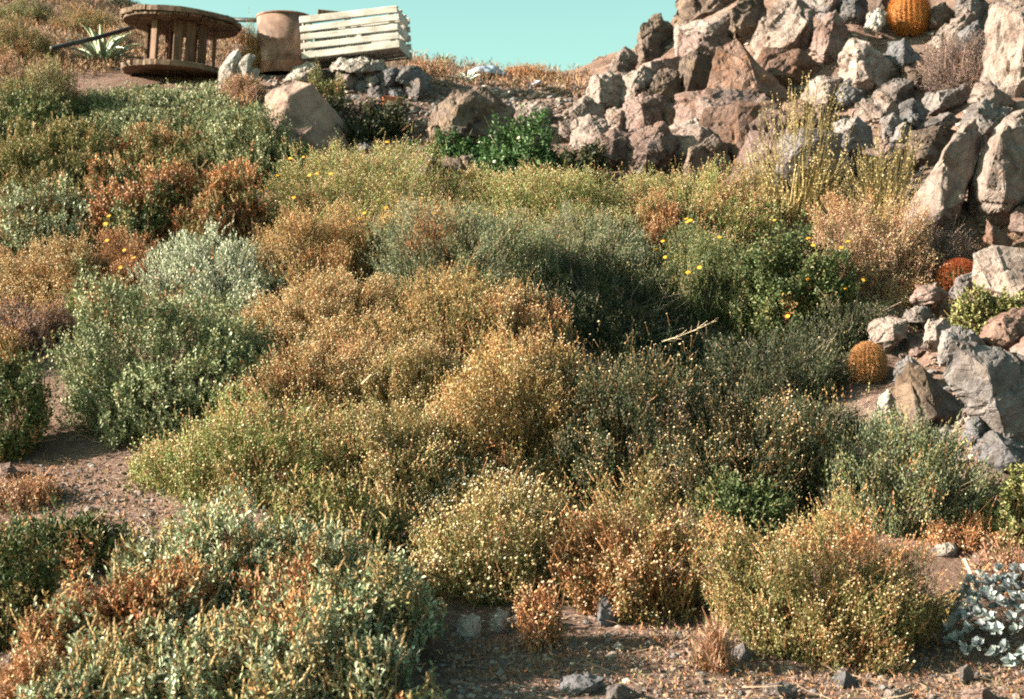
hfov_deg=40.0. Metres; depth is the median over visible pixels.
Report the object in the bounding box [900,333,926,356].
boulder
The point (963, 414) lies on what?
rubble stone
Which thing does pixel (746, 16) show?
boulder
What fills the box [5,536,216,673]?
ragweed bush
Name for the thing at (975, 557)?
stone
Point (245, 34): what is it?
dry shrub
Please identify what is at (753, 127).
boulder
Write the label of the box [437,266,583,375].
dry shrub
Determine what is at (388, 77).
stone
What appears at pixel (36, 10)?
shrub
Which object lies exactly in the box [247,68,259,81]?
stone slab
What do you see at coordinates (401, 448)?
buckwheat shrub
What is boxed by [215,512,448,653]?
ragweed bush
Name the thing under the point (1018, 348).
boulder
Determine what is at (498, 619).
stone
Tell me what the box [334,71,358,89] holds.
stone
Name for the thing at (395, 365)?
buckwheat shrub
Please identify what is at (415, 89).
stone
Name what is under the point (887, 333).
boulder
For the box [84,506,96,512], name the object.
stone
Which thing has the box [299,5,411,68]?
slatted crate
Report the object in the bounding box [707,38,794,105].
boulder
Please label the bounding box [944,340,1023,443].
boulder
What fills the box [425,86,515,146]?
boulder
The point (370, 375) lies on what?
dead branch
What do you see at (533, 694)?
gravel
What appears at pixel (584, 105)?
boulder
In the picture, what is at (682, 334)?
dead branch
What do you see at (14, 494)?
dry shrub
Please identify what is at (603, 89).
boulder
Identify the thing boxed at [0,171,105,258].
shrub
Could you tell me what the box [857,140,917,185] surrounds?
boulder
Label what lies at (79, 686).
ragweed bush
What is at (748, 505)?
leafy bush
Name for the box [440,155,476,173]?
boulder
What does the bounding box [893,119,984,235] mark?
boulder
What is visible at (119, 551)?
ragweed bush
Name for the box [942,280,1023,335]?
succulent bush
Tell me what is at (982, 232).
gravel
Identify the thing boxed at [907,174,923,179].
rubble stone
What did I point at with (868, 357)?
barrel cactus
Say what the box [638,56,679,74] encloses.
boulder
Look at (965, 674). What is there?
stone
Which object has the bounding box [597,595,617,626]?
stone
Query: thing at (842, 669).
stone
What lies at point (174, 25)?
cable spool
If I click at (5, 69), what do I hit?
shrub
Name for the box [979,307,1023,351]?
boulder
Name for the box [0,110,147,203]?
ragweed bush
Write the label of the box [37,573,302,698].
ragweed bush
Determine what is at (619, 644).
stone
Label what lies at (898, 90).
boulder
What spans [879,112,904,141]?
boulder
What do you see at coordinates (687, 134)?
boulder
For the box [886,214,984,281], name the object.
dry shrub
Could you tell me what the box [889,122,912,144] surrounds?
boulder
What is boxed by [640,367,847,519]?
buckwheat shrub
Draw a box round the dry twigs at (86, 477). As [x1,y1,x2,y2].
[0,401,194,666]
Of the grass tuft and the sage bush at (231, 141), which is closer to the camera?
the grass tuft
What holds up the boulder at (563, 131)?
on the ground at (58, 446)
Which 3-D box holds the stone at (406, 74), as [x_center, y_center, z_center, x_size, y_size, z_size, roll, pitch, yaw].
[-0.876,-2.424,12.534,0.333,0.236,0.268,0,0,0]
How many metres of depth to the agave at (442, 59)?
15.25 m
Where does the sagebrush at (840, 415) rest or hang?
on the ground at (58, 446)
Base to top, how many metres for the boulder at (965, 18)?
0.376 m
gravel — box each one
[0,460,171,669]
[112,68,587,159]
[423,546,1023,698]
[604,2,1019,462]
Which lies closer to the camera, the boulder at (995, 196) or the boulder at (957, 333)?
the boulder at (957, 333)
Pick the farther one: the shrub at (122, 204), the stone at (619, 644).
the shrub at (122, 204)
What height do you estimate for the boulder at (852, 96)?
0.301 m
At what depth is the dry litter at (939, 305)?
9.09 m
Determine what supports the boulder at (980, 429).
on the ground at (58, 446)
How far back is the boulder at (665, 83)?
12.31 m
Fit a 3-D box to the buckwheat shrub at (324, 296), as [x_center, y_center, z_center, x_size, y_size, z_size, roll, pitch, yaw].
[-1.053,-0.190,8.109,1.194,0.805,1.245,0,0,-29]
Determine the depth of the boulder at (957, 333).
8.01 m
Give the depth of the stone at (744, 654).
4.97 m
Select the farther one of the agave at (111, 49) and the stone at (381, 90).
the agave at (111, 49)
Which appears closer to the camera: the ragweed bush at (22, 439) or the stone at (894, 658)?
the stone at (894, 658)
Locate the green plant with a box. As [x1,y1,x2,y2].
[58,288,109,328]
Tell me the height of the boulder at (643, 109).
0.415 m
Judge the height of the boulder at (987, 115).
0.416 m
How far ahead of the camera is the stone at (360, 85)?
12.48 m
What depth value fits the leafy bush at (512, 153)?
10.85 m
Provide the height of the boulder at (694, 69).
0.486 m
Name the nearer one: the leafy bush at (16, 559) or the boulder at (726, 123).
the leafy bush at (16, 559)
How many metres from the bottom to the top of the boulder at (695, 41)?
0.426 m
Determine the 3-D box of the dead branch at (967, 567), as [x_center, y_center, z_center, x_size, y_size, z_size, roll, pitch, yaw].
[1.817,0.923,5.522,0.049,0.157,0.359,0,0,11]
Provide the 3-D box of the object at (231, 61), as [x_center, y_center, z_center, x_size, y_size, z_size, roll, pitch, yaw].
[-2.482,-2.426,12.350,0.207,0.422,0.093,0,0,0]
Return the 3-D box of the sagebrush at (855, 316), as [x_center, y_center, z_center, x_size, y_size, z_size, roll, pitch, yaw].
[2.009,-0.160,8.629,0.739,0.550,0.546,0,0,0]
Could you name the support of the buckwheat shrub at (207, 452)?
on the ground at (58, 446)
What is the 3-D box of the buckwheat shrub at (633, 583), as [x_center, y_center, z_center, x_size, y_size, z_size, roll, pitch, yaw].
[0.474,0.695,5.436,0.782,0.758,0.574,0,0,0]
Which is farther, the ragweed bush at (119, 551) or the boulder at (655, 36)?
the boulder at (655, 36)
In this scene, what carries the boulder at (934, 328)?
on the ground at (58, 446)
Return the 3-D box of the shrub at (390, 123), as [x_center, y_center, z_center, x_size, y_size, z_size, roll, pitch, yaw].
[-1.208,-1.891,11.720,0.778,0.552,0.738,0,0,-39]
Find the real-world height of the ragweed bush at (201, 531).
0.752 m
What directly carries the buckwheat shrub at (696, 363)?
on the ground at (58, 446)
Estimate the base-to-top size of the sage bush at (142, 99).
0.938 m
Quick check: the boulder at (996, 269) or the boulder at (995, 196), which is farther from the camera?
the boulder at (995, 196)
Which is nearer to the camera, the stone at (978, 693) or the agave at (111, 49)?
the stone at (978, 693)
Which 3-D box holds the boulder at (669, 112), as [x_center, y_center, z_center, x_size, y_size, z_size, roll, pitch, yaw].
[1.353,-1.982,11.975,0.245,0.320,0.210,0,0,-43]
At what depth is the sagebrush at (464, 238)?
8.51 m
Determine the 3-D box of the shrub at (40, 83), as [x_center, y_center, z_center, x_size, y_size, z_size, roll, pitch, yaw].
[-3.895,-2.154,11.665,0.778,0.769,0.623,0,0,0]
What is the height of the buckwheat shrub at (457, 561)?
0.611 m
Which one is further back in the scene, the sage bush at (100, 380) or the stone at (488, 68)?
the stone at (488, 68)
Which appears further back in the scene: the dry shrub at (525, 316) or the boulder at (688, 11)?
the boulder at (688, 11)
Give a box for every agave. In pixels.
[59,24,143,65]
[433,54,453,63]
[453,68,487,82]
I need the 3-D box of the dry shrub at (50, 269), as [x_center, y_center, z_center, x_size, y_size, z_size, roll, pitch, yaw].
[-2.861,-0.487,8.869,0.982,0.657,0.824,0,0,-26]
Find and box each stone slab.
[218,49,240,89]
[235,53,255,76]
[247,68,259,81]
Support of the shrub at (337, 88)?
on the ground at (58, 446)
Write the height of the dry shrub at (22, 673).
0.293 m
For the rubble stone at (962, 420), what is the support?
on the rubble stone
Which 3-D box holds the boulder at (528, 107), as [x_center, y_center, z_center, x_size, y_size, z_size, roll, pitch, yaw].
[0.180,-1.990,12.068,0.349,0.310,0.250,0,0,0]
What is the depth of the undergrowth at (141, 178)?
10.63 m
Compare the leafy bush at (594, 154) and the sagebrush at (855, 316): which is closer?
the sagebrush at (855, 316)
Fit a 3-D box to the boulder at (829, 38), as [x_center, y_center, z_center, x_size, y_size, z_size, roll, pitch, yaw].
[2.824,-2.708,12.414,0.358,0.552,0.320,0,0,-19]
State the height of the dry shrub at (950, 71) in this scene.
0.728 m
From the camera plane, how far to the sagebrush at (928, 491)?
6.27 m
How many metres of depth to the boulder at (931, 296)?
8.70 m
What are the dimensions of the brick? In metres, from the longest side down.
0.177 x 0.106 x 0.088 m
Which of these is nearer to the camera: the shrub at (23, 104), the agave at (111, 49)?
the shrub at (23, 104)
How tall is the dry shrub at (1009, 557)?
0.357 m
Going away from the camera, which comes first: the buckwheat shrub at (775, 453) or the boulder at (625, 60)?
the buckwheat shrub at (775, 453)
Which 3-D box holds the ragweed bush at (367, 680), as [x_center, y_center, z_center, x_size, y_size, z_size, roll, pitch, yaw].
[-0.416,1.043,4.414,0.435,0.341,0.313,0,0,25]
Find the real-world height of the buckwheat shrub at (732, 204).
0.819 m
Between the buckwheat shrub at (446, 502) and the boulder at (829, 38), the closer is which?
the buckwheat shrub at (446, 502)
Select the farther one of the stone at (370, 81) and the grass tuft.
the stone at (370, 81)
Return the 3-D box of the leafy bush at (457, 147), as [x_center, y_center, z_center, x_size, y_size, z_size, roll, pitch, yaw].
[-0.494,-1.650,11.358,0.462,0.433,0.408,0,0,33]
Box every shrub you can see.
[0,0,64,24]
[0,8,69,64]
[0,42,28,109]
[0,48,86,122]
[0,79,73,150]
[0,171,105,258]
[0,223,135,317]
[0,288,83,357]
[0,322,32,369]
[0,466,73,514]
[0,630,75,698]
[43,3,117,33]
[61,215,184,303]
[62,138,206,258]
[103,20,135,48]
[104,371,388,510]
[106,0,141,7]
[141,141,275,264]
[214,325,411,435]
[215,70,269,107]
[215,189,396,303]
[225,24,256,43]
[232,259,452,373]
[237,123,453,247]
[238,12,260,74]
[290,56,347,111]
[294,318,488,429]
[306,386,509,514]
[326,92,417,147]
[343,183,477,272]
[356,253,532,362]
[357,446,560,532]
[402,457,607,608]
[408,56,452,76]
[421,311,610,493]
[425,157,510,218]
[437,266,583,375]
[459,156,667,242]
[503,57,558,80]
[505,576,569,652]
[519,311,733,508]
[541,431,736,628]
[572,304,775,402]
[607,153,795,249]
[630,186,691,256]
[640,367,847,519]
[689,469,989,676]
[803,180,949,298]
[852,272,936,314]
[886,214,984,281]
[909,23,984,98]
[922,496,1002,553]
[960,520,1023,599]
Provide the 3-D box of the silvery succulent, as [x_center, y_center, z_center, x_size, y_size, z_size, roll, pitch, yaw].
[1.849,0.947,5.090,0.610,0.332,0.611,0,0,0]
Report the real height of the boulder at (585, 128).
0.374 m
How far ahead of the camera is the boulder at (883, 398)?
7.59 m
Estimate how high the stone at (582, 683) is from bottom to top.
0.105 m
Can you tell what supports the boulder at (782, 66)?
on the ground at (58, 446)
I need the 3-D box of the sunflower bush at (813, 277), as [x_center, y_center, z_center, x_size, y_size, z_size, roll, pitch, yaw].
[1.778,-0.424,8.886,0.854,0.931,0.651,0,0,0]
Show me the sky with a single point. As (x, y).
(563, 32)
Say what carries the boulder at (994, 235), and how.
on the ground at (58, 446)
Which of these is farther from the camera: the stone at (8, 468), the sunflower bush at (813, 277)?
the sunflower bush at (813, 277)
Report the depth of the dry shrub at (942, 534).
6.08 m
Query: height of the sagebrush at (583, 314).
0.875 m
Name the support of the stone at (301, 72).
on the ground at (58, 446)
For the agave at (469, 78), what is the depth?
13.50 m
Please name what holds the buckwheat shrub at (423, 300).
on the ground at (58, 446)
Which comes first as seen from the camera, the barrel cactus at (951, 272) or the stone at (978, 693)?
the stone at (978, 693)
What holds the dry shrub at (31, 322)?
on the ground at (58, 446)
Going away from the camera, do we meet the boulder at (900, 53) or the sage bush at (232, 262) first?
the sage bush at (232, 262)
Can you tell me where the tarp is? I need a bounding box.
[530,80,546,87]
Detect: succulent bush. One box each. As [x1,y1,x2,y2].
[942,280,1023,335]
[963,459,1023,550]
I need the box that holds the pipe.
[50,17,256,50]
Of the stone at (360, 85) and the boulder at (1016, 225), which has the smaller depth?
the boulder at (1016, 225)
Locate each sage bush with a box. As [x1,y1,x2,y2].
[37,251,283,449]
[70,76,241,150]
[122,201,309,322]
[178,91,320,184]
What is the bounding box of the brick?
[382,96,402,106]
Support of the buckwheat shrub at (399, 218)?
on the ground at (58, 446)
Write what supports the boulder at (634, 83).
on the ground at (58, 446)
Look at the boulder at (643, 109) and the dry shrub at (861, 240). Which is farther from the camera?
the boulder at (643, 109)
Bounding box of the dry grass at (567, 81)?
[0,0,599,97]
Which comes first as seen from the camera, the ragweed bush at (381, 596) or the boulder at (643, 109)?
the ragweed bush at (381, 596)
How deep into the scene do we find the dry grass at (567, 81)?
14.37 m
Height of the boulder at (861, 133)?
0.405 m
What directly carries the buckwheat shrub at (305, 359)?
on the ground at (58, 446)
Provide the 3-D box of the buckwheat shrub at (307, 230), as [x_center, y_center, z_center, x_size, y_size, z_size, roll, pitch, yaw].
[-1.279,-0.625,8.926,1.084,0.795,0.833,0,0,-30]
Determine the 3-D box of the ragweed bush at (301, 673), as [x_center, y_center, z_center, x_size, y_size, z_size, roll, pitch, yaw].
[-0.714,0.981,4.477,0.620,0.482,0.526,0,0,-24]
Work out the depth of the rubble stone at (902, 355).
8.31 m
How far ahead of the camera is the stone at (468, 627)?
5.07 m
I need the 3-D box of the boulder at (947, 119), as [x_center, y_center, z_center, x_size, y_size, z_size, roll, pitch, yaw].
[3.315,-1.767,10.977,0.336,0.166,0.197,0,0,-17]
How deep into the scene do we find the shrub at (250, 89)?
12.09 m
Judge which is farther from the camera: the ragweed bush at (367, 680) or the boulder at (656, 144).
the boulder at (656, 144)
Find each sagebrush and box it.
[357,184,582,316]
[490,244,726,371]
[512,188,679,307]
[686,308,860,424]
[755,384,877,450]
[783,286,901,358]
[801,380,1006,538]
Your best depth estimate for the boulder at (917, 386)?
7.32 m
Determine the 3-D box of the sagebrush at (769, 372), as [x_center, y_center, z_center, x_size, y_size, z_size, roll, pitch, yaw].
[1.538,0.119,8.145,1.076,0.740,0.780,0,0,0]
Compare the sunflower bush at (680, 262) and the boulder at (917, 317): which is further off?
the sunflower bush at (680, 262)
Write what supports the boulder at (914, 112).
on the ground at (58, 446)
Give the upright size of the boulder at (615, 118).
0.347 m
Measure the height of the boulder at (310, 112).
0.810 m
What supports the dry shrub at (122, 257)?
on the ground at (58, 446)
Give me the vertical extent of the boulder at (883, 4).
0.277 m
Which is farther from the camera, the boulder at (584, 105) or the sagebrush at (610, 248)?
the boulder at (584, 105)
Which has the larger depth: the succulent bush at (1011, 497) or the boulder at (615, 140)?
the boulder at (615, 140)
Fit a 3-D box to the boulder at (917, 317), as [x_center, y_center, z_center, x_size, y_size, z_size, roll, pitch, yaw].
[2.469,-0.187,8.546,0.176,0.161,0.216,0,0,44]
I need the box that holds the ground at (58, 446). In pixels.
[0,0,1023,698]
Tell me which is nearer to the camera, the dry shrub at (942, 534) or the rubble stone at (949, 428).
the dry shrub at (942, 534)
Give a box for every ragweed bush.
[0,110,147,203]
[0,339,58,462]
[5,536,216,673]
[14,638,173,698]
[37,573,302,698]
[81,113,242,193]
[98,523,160,590]
[119,442,339,612]
[189,576,376,698]
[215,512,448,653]
[237,462,445,574]
[303,530,442,677]
[315,620,450,698]
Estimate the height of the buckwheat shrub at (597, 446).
0.965 m
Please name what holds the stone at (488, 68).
on the ground at (58, 446)
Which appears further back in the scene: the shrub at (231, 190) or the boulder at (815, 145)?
the boulder at (815, 145)
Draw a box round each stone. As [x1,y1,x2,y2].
[0,462,16,478]
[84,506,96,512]
[285,61,317,82]
[328,55,388,77]
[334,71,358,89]
[354,80,367,91]
[365,75,378,87]
[367,83,388,97]
[379,67,403,88]
[388,87,407,97]
[395,65,431,89]
[404,78,424,99]
[456,613,480,639]
[467,65,508,78]
[488,607,507,633]
[557,671,605,694]
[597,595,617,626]
[606,683,636,698]
[613,641,626,652]
[731,642,756,661]
[762,680,798,698]
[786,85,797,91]
[833,670,856,688]
[836,667,849,673]
[871,652,909,664]
[883,688,911,698]
[899,352,919,360]
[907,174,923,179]
[931,542,956,557]
[934,424,952,437]
[951,416,966,432]
[957,664,973,684]
[959,408,967,419]
[961,688,997,698]
[968,551,995,567]
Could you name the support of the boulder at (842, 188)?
on the ground at (58, 446)
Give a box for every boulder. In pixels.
[264,80,349,154]
[352,142,370,152]
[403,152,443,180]
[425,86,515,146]
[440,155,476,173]
[514,100,552,126]
[554,119,572,141]
[568,95,604,119]
[568,114,608,152]
[583,128,629,169]
[586,70,623,109]
[605,107,624,131]
[608,46,638,72]
[618,121,679,176]
[620,65,654,105]
[622,91,666,132]
[634,164,653,186]
[635,13,673,66]
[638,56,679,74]
[648,68,681,103]
[663,102,675,126]
[668,118,711,166]
[670,0,734,25]
[673,11,732,54]
[674,88,770,123]
[675,28,732,57]
[678,51,712,91]
[683,134,731,181]
[699,99,782,164]
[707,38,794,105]
[708,86,721,88]
[729,0,766,44]
[731,108,792,193]
[749,0,815,59]
[756,47,823,88]
[773,126,843,194]
[781,99,812,128]
[801,75,842,106]
[803,0,842,19]
[807,104,839,129]
[809,10,847,64]
[830,184,861,210]
[831,77,865,108]
[832,116,874,163]
[837,38,900,93]
[839,147,854,186]
[840,0,867,24]
[852,92,899,123]
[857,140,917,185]
[863,8,886,35]
[867,316,907,352]
[871,78,916,107]
[876,0,891,10]
[876,389,896,415]
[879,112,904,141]
[884,38,922,71]
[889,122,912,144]
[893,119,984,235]
[893,355,920,384]
[894,361,963,439]
[898,98,929,129]
[900,61,931,89]
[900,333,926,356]
[901,306,936,330]
[905,125,956,170]
[909,282,948,309]
[915,112,958,129]
[922,84,970,114]
[922,318,950,351]
[927,1,954,30]
[928,9,976,46]
[937,325,986,365]
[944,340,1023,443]
[946,20,984,67]
[949,272,976,301]
[954,0,988,21]
[960,98,1012,152]
[962,416,986,447]
[966,109,1023,226]
[968,77,1016,110]
[971,430,1023,475]
[972,245,1023,306]
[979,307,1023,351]
[980,0,1023,97]
[982,219,1013,246]
[1008,205,1023,237]
[1010,337,1023,355]
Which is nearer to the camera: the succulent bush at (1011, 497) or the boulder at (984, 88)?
the succulent bush at (1011, 497)
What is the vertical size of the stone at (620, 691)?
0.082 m
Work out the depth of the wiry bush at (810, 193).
10.10 m
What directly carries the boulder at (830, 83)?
on the ground at (58, 446)
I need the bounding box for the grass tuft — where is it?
[684,601,740,674]
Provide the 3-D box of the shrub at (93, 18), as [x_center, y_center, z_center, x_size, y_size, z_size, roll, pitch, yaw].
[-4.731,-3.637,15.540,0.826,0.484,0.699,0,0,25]
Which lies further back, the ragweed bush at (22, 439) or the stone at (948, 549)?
the ragweed bush at (22, 439)
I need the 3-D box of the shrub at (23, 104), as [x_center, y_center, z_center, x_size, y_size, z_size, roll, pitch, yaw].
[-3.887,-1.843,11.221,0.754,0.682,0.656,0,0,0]
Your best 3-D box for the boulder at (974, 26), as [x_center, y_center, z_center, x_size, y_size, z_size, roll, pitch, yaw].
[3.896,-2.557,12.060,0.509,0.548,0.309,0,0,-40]
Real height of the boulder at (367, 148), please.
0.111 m
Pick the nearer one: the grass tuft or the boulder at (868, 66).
the grass tuft
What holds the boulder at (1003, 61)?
on the ground at (58, 446)
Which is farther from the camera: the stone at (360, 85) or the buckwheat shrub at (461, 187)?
the stone at (360, 85)
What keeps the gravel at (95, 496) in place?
on the ground at (58, 446)
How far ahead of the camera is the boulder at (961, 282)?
8.90 m
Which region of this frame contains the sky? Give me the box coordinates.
[109,0,676,71]
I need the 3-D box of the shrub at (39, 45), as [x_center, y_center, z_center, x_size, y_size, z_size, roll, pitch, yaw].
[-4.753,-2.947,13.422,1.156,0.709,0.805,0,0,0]
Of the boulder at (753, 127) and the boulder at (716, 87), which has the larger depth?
the boulder at (716, 87)
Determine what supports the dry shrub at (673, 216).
on the ground at (58, 446)
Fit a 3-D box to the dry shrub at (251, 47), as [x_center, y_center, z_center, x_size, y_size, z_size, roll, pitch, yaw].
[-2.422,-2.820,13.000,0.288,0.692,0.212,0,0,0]
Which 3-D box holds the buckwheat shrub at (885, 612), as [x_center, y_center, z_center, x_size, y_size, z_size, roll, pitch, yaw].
[1.179,0.822,5.182,1.066,0.707,0.833,0,0,0]
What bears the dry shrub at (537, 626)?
on the ground at (58, 446)
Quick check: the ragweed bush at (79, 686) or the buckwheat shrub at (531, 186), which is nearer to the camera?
the ragweed bush at (79, 686)
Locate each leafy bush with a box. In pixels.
[0,474,139,586]
[0,503,60,652]
[420,121,479,158]
[470,102,569,182]
[551,134,610,195]
[685,460,796,551]
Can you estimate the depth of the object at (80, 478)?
6.49 m
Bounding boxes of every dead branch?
[361,362,384,384]
[662,317,718,341]
[963,558,974,589]
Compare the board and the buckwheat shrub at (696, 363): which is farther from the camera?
the board
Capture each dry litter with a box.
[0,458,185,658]
[649,165,1023,332]
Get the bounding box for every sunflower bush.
[629,199,789,333]
[727,209,868,352]
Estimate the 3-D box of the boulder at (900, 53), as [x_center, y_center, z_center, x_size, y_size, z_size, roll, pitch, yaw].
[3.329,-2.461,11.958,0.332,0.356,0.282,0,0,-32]
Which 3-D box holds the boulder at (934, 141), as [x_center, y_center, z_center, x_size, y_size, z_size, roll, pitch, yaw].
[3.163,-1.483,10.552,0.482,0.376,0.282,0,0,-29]
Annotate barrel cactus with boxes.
[847,340,888,382]
[885,0,933,36]
[935,257,973,290]
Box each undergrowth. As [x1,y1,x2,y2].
[0,88,296,316]
[86,139,872,553]
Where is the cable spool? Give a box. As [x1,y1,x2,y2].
[120,4,241,76]
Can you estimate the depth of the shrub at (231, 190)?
9.51 m
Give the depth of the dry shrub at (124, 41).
14.65 m
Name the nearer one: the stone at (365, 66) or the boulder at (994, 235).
the boulder at (994, 235)
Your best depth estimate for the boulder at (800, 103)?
11.53 m
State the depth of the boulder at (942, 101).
11.31 m
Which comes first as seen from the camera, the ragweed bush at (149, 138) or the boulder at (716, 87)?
the ragweed bush at (149, 138)
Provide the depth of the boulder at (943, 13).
12.53 m
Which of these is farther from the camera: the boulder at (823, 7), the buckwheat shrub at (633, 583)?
the boulder at (823, 7)
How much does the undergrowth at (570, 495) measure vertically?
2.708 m
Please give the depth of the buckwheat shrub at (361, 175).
9.86 m
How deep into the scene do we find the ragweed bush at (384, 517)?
5.92 m
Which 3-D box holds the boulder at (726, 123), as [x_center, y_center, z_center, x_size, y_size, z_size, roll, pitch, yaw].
[1.840,-1.650,11.307,0.694,0.728,0.357,0,0,0]
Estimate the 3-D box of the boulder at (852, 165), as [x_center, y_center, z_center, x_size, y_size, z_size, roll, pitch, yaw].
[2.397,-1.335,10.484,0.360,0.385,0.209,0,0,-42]
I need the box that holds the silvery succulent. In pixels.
[936,563,1023,666]
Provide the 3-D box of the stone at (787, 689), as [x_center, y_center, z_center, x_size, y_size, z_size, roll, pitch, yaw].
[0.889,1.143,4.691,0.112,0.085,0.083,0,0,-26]
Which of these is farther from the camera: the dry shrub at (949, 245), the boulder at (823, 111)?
the boulder at (823, 111)
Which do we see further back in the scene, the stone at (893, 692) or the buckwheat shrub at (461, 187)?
the buckwheat shrub at (461, 187)
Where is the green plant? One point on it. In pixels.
(69, 306)
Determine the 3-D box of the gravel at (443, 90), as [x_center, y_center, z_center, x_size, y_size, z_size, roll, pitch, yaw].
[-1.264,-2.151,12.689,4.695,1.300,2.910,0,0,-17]
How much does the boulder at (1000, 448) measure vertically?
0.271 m
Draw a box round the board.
[318,9,350,18]
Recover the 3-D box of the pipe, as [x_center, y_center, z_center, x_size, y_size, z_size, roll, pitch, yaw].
[-3.365,-2.906,13.086,1.891,0.584,0.906,0,0,-25]
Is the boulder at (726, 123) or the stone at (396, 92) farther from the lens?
the stone at (396, 92)
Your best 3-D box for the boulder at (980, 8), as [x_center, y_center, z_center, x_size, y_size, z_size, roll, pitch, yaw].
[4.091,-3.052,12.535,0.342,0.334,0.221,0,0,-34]
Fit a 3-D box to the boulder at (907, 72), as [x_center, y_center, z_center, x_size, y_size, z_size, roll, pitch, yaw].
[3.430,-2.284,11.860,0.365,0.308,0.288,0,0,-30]
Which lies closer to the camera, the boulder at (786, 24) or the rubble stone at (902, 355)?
the rubble stone at (902, 355)
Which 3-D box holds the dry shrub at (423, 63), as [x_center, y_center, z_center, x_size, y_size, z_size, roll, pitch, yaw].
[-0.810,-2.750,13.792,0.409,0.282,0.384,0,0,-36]
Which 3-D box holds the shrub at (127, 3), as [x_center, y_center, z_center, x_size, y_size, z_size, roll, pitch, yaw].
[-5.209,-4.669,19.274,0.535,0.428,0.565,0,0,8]
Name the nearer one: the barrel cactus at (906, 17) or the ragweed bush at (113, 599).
the ragweed bush at (113, 599)
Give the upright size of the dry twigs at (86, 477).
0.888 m
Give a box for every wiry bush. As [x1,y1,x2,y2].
[740,70,854,233]
[832,122,927,233]
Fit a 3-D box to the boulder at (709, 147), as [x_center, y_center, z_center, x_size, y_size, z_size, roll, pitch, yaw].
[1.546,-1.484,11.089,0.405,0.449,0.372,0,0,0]
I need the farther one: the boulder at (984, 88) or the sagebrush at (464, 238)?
the boulder at (984, 88)
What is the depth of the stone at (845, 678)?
4.77 m
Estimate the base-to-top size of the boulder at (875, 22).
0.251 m
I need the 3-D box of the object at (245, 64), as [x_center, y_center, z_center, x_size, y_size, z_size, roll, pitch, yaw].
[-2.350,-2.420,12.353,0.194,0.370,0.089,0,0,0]
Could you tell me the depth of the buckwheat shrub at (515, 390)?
6.80 m
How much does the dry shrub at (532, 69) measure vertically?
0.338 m
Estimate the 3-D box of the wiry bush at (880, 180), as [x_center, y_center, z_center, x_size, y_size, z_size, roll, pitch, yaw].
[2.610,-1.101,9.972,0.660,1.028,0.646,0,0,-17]
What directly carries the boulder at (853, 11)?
on the ground at (58, 446)
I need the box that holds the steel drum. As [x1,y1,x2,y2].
[256,10,311,72]
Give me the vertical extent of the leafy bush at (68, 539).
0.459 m
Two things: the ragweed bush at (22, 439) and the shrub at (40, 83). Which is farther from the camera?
the shrub at (40, 83)
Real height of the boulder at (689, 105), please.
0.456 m
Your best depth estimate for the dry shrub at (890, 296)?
8.97 m
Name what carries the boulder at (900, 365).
on the ground at (58, 446)
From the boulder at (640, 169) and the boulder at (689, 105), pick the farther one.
the boulder at (689, 105)
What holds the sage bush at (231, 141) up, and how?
on the ground at (58, 446)
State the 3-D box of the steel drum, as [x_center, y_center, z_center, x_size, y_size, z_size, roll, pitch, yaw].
[-2.120,-2.823,13.101,0.523,0.555,0.526,0,0,0]
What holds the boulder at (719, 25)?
on the boulder at (695, 41)
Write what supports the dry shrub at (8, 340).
on the ground at (58, 446)
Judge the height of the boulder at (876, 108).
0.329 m

